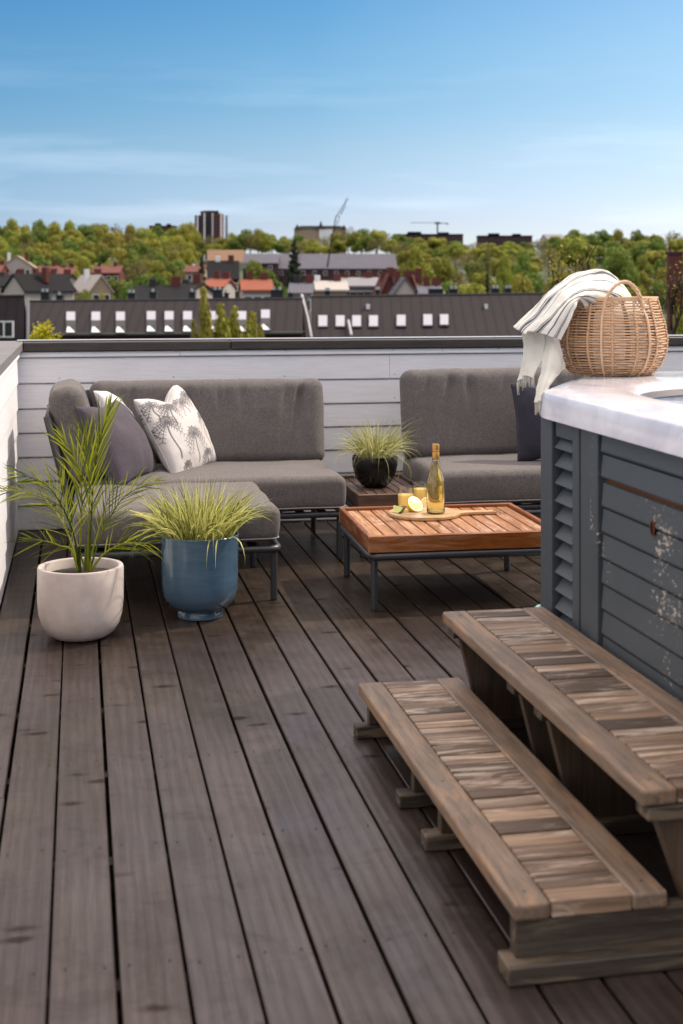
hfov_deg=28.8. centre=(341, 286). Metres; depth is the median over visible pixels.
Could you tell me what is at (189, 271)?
house
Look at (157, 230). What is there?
broadleaf tree
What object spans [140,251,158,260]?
budding tree
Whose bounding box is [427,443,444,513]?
wine bottle
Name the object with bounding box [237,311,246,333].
roof window
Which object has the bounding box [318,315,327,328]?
roof window
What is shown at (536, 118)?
sky
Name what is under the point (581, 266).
budding tree
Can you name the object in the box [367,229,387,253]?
broadleaf tree
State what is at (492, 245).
broadleaf tree
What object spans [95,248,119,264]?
broadleaf tree
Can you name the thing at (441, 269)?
broadleaf tree
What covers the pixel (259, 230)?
broadleaf tree
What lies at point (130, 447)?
pillow
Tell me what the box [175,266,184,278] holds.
budding tree
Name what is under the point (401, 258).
broadleaf tree
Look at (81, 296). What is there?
broadleaf tree
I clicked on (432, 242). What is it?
broadleaf tree
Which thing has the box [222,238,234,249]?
broadleaf tree
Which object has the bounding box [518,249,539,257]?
broadleaf tree
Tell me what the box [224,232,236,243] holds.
broadleaf tree
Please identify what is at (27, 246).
budding tree
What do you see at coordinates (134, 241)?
broadleaf tree
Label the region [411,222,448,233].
tower crane
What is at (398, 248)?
budding tree
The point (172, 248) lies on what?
budding tree
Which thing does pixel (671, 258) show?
brick chimney
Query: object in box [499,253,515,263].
budding tree
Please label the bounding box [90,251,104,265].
broadleaf tree
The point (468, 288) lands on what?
broadleaf tree
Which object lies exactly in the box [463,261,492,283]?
broadleaf tree
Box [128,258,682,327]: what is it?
ground
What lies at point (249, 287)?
house
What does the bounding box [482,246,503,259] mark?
broadleaf tree
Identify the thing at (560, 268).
budding tree
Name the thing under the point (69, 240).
broadleaf tree
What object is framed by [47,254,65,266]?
broadleaf tree
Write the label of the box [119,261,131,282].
broadleaf tree
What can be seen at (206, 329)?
poplar tree
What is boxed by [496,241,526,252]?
broadleaf tree
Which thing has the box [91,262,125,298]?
house
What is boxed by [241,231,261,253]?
budding tree
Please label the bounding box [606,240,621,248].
broadleaf tree
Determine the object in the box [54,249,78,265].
broadleaf tree
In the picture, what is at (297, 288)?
house
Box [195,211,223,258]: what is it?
tower block
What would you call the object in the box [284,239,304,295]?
conifer tree
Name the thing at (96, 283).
house
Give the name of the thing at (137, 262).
broadleaf tree
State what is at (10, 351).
parapet wall
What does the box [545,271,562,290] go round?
broadleaf tree
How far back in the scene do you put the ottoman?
5.38 m
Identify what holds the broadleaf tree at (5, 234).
on the ground at (545, 275)
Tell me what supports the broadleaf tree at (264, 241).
on the ground at (545, 275)
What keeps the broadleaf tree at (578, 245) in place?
on the ground at (545, 275)
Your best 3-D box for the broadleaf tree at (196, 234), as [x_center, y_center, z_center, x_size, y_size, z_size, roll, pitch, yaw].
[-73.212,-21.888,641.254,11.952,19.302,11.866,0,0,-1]
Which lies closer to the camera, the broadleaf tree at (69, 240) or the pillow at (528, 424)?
the pillow at (528, 424)
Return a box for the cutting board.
[388,506,503,520]
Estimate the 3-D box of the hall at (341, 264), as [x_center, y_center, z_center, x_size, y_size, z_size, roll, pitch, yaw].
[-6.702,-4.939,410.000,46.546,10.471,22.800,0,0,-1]
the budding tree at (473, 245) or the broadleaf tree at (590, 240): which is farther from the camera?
the budding tree at (473, 245)
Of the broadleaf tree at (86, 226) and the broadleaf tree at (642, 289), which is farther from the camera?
the broadleaf tree at (86, 226)
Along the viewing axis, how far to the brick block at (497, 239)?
1000.00 m
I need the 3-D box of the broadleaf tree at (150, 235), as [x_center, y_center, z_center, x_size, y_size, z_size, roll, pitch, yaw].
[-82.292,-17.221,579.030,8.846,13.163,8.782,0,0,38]
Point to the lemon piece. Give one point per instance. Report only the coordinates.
(424, 501)
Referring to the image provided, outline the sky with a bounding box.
[0,0,682,257]
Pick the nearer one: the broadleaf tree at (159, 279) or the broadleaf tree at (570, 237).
the broadleaf tree at (159, 279)
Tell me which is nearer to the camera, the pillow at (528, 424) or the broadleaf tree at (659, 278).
the pillow at (528, 424)
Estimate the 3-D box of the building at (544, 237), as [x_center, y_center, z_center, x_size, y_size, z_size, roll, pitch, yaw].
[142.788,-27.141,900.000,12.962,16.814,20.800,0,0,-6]
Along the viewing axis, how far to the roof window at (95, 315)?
88.53 m
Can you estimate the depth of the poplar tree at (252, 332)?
49.77 m
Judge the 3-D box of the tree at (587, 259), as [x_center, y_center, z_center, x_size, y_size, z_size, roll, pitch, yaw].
[2.573,1.887,14.040,0.296,4.778,0.220,0,0,21]
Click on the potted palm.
(80, 598)
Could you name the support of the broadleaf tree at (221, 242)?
on the ground at (545, 275)
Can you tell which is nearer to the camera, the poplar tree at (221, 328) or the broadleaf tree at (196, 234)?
the poplar tree at (221, 328)
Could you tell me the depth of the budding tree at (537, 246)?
650.08 m
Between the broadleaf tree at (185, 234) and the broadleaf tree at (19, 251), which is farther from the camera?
the broadleaf tree at (185, 234)
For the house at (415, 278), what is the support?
on the ground at (545, 275)
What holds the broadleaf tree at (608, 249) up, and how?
on the ground at (545, 275)
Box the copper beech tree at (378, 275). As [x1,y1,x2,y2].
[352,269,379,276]
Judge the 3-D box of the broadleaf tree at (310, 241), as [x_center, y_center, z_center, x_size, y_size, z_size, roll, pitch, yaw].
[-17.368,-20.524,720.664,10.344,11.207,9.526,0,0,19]
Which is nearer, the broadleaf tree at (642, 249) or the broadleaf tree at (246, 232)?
the broadleaf tree at (642, 249)
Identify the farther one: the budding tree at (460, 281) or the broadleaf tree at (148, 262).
the broadleaf tree at (148, 262)
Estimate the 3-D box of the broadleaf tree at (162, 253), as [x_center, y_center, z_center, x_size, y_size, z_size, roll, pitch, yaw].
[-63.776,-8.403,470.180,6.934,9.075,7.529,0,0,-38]
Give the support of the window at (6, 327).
in the apartment building at (14, 317)
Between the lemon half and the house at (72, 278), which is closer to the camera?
the lemon half
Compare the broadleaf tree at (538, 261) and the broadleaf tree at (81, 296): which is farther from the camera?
the broadleaf tree at (538, 261)
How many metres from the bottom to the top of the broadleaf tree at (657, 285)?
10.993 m
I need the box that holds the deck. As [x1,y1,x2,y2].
[0,512,682,1023]
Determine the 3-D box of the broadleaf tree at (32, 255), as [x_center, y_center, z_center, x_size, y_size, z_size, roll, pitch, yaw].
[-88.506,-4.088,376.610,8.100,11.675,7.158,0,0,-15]
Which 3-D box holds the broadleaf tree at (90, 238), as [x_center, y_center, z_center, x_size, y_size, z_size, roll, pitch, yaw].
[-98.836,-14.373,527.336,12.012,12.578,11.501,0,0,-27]
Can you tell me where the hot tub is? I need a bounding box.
[540,371,682,702]
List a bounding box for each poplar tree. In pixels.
[191,318,200,337]
[198,286,212,337]
[212,302,230,337]
[227,305,243,337]
[242,311,258,337]
[258,323,264,337]
[484,242,491,291]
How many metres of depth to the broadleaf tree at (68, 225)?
655.14 m
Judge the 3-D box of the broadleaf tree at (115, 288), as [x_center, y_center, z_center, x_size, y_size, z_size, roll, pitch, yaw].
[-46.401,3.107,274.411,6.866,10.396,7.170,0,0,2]
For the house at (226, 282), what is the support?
on the ground at (545, 275)
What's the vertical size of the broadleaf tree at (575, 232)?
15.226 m
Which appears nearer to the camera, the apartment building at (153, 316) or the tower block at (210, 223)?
the apartment building at (153, 316)
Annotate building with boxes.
[0,294,28,341]
[29,287,305,338]
[207,250,243,261]
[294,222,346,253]
[301,285,579,336]
[540,234,563,257]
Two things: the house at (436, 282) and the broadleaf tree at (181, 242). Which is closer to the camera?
the house at (436, 282)
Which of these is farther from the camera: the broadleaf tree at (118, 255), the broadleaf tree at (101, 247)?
the broadleaf tree at (101, 247)
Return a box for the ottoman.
[71,482,280,600]
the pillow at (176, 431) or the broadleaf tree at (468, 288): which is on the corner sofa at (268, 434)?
the pillow at (176, 431)
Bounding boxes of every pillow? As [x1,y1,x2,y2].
[75,400,156,484]
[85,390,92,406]
[93,391,133,415]
[133,385,215,472]
[511,381,568,460]
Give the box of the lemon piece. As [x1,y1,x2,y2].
[421,497,426,506]
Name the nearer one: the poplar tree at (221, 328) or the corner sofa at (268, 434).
the corner sofa at (268, 434)
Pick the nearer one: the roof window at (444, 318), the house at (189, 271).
the roof window at (444, 318)
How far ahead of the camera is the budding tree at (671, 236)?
653.59 m
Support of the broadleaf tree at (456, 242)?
on the ground at (545, 275)
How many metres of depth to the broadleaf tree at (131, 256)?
412.72 m
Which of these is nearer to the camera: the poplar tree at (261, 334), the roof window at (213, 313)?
the poplar tree at (261, 334)
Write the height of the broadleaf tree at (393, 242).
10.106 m
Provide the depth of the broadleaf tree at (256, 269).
298.99 m
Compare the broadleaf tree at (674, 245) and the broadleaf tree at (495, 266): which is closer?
the broadleaf tree at (495, 266)
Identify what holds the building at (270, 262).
on the ground at (545, 275)
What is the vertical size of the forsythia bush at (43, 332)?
6.551 m
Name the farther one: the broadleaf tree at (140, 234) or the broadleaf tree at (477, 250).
the broadleaf tree at (140, 234)
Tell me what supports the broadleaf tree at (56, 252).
on the ground at (545, 275)
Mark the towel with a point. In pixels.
(542, 325)
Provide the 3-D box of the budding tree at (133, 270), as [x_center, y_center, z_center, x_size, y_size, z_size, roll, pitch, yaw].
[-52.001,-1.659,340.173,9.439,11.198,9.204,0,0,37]
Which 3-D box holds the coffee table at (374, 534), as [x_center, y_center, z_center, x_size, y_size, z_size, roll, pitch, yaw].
[0.436,1.125,5.608,0.797,0.300,0.707,0,0,-10]
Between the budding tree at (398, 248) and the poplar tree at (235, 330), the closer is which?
the poplar tree at (235, 330)
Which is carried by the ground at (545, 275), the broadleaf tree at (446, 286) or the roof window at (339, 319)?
the broadleaf tree at (446, 286)
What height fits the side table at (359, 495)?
0.300 m
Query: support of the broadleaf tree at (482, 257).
on the ground at (545, 275)
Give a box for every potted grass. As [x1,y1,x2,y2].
[116,473,279,620]
[328,413,420,487]
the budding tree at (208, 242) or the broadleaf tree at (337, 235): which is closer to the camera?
the budding tree at (208, 242)
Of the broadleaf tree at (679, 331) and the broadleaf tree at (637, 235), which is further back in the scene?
the broadleaf tree at (637, 235)
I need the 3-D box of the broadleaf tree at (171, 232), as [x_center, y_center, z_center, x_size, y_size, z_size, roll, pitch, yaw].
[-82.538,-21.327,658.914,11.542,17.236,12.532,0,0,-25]
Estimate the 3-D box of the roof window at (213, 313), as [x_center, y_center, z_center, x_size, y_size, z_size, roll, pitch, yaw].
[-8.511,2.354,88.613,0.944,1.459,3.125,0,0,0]
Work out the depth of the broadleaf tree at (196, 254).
473.31 m
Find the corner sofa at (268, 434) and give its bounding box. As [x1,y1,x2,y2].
[43,378,345,558]
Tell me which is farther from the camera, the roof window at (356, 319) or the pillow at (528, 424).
the roof window at (356, 319)
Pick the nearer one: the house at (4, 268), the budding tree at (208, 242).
the house at (4, 268)
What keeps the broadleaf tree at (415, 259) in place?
on the ground at (545, 275)
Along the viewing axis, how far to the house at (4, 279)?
188.05 m
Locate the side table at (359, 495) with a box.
[340,474,424,557]
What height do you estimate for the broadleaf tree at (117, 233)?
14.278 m
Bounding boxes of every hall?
[242,254,397,286]
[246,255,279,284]
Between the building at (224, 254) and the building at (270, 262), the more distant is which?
the building at (224, 254)
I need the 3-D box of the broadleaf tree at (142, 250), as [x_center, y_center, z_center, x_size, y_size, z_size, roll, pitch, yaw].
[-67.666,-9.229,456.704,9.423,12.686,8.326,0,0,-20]
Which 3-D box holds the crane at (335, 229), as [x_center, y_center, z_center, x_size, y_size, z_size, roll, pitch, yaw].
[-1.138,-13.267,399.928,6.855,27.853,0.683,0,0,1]
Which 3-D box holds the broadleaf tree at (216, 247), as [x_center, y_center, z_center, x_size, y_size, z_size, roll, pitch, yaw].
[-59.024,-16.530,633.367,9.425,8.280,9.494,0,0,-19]
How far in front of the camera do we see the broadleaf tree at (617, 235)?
638.25 m
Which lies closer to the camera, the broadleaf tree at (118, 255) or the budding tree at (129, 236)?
the broadleaf tree at (118, 255)
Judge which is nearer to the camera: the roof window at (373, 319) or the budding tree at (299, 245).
the roof window at (373, 319)
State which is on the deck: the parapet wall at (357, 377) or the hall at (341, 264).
the parapet wall at (357, 377)
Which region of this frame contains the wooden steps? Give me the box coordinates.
[354,607,682,986]
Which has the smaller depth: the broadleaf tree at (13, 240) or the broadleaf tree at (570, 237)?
the broadleaf tree at (13, 240)
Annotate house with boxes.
[0,261,8,274]
[0,269,23,294]
[1,267,77,305]
[5,253,36,274]
[37,262,59,273]
[50,269,76,284]
[56,263,76,274]
[74,269,113,299]
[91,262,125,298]
[134,276,189,298]
[181,274,223,297]
[184,262,206,281]
[205,271,236,297]
[207,255,239,297]
[238,271,273,297]
[288,275,314,323]
[313,274,348,294]
[341,271,378,294]
[372,267,393,294]
[388,271,414,293]
[409,268,421,289]
[414,276,444,293]
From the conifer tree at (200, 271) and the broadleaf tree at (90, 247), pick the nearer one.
the conifer tree at (200, 271)
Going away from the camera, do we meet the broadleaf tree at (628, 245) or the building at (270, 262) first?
the building at (270, 262)
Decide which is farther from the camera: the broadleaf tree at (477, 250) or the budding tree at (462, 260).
the broadleaf tree at (477, 250)
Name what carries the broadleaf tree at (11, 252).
on the ground at (545, 275)
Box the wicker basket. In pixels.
[559,280,668,376]
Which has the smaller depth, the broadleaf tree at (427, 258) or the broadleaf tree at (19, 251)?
the broadleaf tree at (19, 251)
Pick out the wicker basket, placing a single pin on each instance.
(648, 301)
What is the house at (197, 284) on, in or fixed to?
on the ground at (545, 275)
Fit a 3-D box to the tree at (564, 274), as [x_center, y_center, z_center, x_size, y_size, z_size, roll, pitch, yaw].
[2.154,1.877,13.060,0.376,4.797,0.724,0,0,8]
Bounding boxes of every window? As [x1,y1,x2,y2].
[0,321,13,336]
[66,311,75,333]
[91,311,100,333]
[92,294,99,298]
[116,311,124,334]
[146,311,155,332]
[164,311,173,332]
[183,311,192,332]
[209,311,217,332]
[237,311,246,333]
[261,309,269,331]
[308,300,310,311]
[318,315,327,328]
[335,315,344,328]
[352,315,360,328]
[369,315,377,328]
[396,314,405,327]
[423,314,432,327]
[440,314,448,326]
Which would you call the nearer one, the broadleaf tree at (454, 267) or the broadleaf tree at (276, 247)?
the broadleaf tree at (454, 267)
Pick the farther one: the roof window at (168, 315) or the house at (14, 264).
the house at (14, 264)
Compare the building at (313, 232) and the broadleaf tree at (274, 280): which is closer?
the broadleaf tree at (274, 280)
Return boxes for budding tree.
[19,237,35,253]
[78,264,91,274]
[102,258,121,265]
[109,224,123,233]
[120,232,135,243]
[125,258,148,286]
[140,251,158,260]
[165,243,182,254]
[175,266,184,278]
[201,235,218,258]
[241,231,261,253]
[286,241,307,252]
[318,236,332,245]
[339,228,357,253]
[365,237,388,253]
[390,241,412,253]
[434,255,458,265]
[444,269,471,293]
[455,252,483,274]
[463,242,485,249]
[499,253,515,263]
[524,239,550,256]
[534,249,557,274]
[539,245,556,256]
[543,263,566,277]
[571,259,597,272]
[660,229,681,247]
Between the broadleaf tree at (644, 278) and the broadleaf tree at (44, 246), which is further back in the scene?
the broadleaf tree at (44, 246)
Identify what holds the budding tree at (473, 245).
on the ground at (545, 275)
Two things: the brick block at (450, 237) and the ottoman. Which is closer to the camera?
the ottoman
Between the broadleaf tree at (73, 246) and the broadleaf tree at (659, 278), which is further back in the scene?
the broadleaf tree at (73, 246)
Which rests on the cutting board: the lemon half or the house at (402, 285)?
the lemon half
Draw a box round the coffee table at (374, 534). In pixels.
[339,503,540,611]
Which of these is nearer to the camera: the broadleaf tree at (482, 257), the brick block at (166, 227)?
the broadleaf tree at (482, 257)
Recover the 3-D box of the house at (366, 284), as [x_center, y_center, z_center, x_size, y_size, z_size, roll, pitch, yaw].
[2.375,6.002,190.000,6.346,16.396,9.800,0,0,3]
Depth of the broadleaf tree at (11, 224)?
654.50 m
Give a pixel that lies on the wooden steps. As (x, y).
(579, 889)
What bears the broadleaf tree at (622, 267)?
on the ground at (545, 275)
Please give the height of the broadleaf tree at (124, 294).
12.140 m
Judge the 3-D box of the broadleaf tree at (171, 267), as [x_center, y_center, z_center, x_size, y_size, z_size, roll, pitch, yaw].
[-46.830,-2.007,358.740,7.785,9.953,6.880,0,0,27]
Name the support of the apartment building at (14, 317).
on the ground at (545, 275)
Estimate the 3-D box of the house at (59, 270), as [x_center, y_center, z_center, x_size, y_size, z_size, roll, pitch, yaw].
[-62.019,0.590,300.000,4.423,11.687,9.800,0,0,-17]
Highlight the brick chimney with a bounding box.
[665,246,682,334]
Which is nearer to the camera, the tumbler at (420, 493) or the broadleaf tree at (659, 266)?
the tumbler at (420, 493)
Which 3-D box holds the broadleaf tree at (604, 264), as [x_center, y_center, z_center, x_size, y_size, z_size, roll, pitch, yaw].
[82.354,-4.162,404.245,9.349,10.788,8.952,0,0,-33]
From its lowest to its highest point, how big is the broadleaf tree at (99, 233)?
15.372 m
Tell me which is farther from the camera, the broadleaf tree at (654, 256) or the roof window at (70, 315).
the broadleaf tree at (654, 256)
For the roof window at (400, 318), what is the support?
in the apartment building at (438, 312)
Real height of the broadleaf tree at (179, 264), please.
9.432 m
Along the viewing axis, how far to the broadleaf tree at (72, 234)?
562.78 m
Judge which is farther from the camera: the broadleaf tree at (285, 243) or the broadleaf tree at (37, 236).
the broadleaf tree at (285, 243)
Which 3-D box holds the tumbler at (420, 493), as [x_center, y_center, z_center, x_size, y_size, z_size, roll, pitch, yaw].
[0.357,0.928,6.004,0.075,0.087,0.075,0,0,-11]
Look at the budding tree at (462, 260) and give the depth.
482.19 m
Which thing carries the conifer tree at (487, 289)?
on the ground at (545, 275)
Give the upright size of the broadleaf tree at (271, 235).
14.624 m
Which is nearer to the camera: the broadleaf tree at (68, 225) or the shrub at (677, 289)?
the shrub at (677, 289)
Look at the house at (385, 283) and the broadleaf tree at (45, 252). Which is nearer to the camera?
the house at (385, 283)
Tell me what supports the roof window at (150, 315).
in the apartment building at (153, 316)
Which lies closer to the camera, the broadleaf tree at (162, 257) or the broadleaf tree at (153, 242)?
the broadleaf tree at (162, 257)
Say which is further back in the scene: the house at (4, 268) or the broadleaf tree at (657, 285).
the house at (4, 268)
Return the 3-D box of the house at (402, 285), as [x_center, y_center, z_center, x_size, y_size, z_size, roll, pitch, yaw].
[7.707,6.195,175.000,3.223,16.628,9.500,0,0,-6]
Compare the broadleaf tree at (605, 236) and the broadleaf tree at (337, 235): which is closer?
the broadleaf tree at (605, 236)
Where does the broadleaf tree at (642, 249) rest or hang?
on the ground at (545, 275)
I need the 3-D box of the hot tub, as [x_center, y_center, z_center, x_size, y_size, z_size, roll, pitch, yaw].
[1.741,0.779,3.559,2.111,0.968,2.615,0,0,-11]
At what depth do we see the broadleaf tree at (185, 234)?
572.24 m
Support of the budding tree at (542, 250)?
on the ground at (545, 275)
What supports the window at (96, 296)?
in the house at (96, 283)
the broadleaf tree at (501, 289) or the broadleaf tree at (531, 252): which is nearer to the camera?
the broadleaf tree at (501, 289)
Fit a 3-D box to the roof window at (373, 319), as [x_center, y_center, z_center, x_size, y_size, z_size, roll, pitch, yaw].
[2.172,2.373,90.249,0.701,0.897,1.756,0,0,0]
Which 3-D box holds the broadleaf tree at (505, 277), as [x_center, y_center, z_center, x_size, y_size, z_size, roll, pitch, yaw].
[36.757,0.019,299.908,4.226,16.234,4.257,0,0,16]
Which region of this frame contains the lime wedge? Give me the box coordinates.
[393,505,404,512]
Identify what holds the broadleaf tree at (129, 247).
on the ground at (545, 275)
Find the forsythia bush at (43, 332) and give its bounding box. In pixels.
[28,319,63,339]
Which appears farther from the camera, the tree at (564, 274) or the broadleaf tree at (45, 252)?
the broadleaf tree at (45, 252)
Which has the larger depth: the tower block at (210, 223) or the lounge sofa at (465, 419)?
the tower block at (210, 223)
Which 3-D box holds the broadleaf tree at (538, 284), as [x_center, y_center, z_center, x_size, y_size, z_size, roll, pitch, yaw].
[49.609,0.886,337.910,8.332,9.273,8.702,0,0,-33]
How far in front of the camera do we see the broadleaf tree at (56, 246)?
473.64 m
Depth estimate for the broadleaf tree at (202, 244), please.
642.89 m
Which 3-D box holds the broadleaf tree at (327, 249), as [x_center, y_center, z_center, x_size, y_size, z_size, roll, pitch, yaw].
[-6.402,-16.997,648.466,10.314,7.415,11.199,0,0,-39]
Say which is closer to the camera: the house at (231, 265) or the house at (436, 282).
the house at (436, 282)
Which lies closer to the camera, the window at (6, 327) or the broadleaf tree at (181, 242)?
the window at (6, 327)
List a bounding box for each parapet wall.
[0,341,23,603]
[17,335,682,543]
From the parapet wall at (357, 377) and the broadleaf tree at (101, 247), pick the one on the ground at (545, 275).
the broadleaf tree at (101, 247)
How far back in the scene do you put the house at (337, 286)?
166.91 m
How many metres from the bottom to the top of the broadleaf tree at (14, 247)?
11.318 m
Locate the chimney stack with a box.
[225,215,227,238]
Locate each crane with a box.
[327,196,348,266]
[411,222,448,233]
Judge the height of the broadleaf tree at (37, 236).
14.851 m
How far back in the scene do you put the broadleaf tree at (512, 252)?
566.11 m
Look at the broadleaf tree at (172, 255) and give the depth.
417.31 m
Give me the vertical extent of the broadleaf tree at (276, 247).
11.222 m
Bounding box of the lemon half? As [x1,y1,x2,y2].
[406,496,422,511]
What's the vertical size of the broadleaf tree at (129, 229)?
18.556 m
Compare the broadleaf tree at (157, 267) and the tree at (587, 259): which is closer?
the tree at (587, 259)
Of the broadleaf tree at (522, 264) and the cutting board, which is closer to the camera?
the cutting board
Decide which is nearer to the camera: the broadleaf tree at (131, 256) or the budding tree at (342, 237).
the broadleaf tree at (131, 256)
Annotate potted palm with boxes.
[0,388,165,641]
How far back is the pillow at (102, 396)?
6.56 m
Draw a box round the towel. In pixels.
[513,269,661,414]
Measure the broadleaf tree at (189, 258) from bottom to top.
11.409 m
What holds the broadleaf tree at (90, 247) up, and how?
on the ground at (545, 275)
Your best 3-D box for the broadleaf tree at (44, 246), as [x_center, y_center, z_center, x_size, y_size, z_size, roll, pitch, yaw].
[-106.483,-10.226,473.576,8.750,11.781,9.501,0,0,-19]
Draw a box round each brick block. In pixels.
[149,223,177,231]
[393,232,463,257]
[476,233,532,256]
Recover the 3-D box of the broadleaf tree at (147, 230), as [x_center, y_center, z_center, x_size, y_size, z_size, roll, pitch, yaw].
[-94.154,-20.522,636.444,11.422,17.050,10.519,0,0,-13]
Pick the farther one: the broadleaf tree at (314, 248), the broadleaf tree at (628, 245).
the broadleaf tree at (314, 248)
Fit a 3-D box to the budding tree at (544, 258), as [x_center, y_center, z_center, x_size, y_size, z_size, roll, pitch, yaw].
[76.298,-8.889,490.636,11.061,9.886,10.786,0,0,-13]
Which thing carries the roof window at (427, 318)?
in the apartment building at (438, 312)
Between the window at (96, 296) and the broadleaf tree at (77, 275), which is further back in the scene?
the broadleaf tree at (77, 275)
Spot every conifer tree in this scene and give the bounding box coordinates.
[196,257,205,282]
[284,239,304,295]
[485,273,489,292]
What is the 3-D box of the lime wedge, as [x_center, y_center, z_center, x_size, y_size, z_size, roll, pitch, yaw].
[0.251,0.959,5.730,0.039,0.030,0.072,0,0,-31]
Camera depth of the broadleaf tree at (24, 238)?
529.39 m
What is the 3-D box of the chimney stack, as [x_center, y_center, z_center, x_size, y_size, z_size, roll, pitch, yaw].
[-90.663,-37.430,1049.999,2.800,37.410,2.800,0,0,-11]
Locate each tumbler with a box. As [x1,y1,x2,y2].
[398,493,412,505]
[413,487,426,500]
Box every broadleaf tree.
[0,226,8,237]
[0,240,8,254]
[1,230,13,241]
[3,248,18,260]
[5,243,20,254]
[6,218,17,234]
[7,229,29,241]
[7,236,22,247]
[13,224,31,232]
[14,248,24,257]
[18,232,31,252]
[22,252,36,261]
[24,246,35,254]
[28,229,51,246]
[30,254,51,266]
[31,219,48,234]
[33,242,52,255]
[34,247,50,260]
[42,223,60,242]
[44,235,61,244]
[47,250,60,259]
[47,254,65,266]
[50,242,62,254]
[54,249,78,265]
[57,228,83,241]
[60,237,78,250]
[63,219,76,231]
[63,242,81,251]
[73,268,79,278]
[74,236,87,249]
[74,249,95,272]
[74,255,93,274]
[75,289,93,299]
[77,224,90,233]
[78,241,96,256]
[79,227,94,238]
[80,235,101,248]
[88,222,108,233]
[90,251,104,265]
[92,242,108,258]
[95,227,106,241]
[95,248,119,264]
[98,233,121,249]
[99,290,105,298]
[105,230,127,242]
[106,247,128,265]
[107,277,125,298]
[116,236,127,245]
[118,282,128,298]
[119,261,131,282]
[121,242,142,256]
[123,250,141,263]
[124,223,134,240]
[125,259,141,280]
[127,237,147,255]
[127,273,150,292]
[128,231,146,242]
[129,260,148,282]
[134,227,151,237]
[134,242,157,259]
[141,238,162,251]
[143,259,154,271]
[146,232,158,240]
[146,272,168,284]
[147,260,172,284]
[151,225,169,238]
[152,254,166,264]
[155,250,167,257]
[157,240,169,252]
[158,235,176,243]
[162,261,181,279]
[163,250,184,265]
[164,227,179,236]
[165,235,185,252]
[166,259,185,280]
[176,223,194,245]
[179,242,202,264]
[181,248,198,264]
[184,222,201,246]
[194,241,205,253]
[201,244,212,254]
[209,243,222,249]
[215,237,226,245]
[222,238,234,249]
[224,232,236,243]
[227,234,249,250]
[238,229,253,253]
[245,259,272,278]
[249,228,262,253]
[249,231,274,253]
[260,237,285,253]
[262,233,276,253]
[268,270,287,297]
[273,239,296,253]
[287,234,303,249]
[300,239,317,253]
[303,242,326,253]
[320,244,333,253]
[329,232,346,253]
[329,239,347,253]
[345,231,362,253]
[354,235,377,253]
[357,228,369,253]
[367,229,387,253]
[382,239,401,253]
[391,234,415,249]
[395,250,408,270]
[397,244,434,285]
[410,237,427,248]
[416,242,431,254]
[423,237,447,252]
[423,252,433,265]
[430,247,448,259]
[430,254,455,284]
[432,264,463,283]
[441,281,455,293]
[443,243,464,266]
[449,241,467,258]
[458,282,486,293]
[462,247,487,261]
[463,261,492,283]
[471,271,495,292]
[475,254,497,268]
[479,242,495,248]
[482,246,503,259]
[489,258,513,276]
[495,251,514,286]
[495,283,504,292]
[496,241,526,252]
[501,248,520,261]
[510,253,532,290]
[511,272,534,292]
[516,242,535,252]
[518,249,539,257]
[524,256,543,271]
[525,261,539,278]
[528,272,546,292]
[540,236,560,254]
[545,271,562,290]
[555,234,576,255]
[558,235,596,271]
[567,229,588,237]
[582,245,608,268]
[584,233,606,257]
[593,229,611,243]
[601,257,610,269]
[605,247,636,261]
[605,247,640,291]
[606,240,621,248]
[609,229,628,244]
[622,241,638,252]
[626,229,645,244]
[627,284,651,295]
[630,244,652,264]
[630,269,652,294]
[633,254,654,278]
[636,239,652,250]
[644,250,666,267]
[645,234,664,242]
[646,237,666,251]
[647,281,666,325]
[650,266,666,286]
[652,257,666,278]
[663,238,682,250]
[665,304,682,334]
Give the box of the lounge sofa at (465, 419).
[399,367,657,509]
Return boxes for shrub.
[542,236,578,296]
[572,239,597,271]
[651,255,682,334]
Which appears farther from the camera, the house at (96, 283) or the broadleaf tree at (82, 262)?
the broadleaf tree at (82, 262)
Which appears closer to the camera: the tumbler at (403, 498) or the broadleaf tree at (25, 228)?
the tumbler at (403, 498)
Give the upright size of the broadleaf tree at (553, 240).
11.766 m
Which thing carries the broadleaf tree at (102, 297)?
on the ground at (545, 275)
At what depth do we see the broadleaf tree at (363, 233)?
717.52 m
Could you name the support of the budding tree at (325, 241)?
on the ground at (545, 275)
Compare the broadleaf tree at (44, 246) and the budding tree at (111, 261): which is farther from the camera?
the broadleaf tree at (44, 246)
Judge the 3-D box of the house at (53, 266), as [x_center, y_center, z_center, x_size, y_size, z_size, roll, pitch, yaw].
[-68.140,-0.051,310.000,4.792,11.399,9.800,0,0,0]
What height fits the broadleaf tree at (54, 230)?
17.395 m
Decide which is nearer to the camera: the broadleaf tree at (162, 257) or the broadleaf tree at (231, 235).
the broadleaf tree at (162, 257)
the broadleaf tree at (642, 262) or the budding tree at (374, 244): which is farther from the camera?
the budding tree at (374, 244)
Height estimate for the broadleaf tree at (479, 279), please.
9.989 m
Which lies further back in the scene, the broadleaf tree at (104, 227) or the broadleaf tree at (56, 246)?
the broadleaf tree at (104, 227)

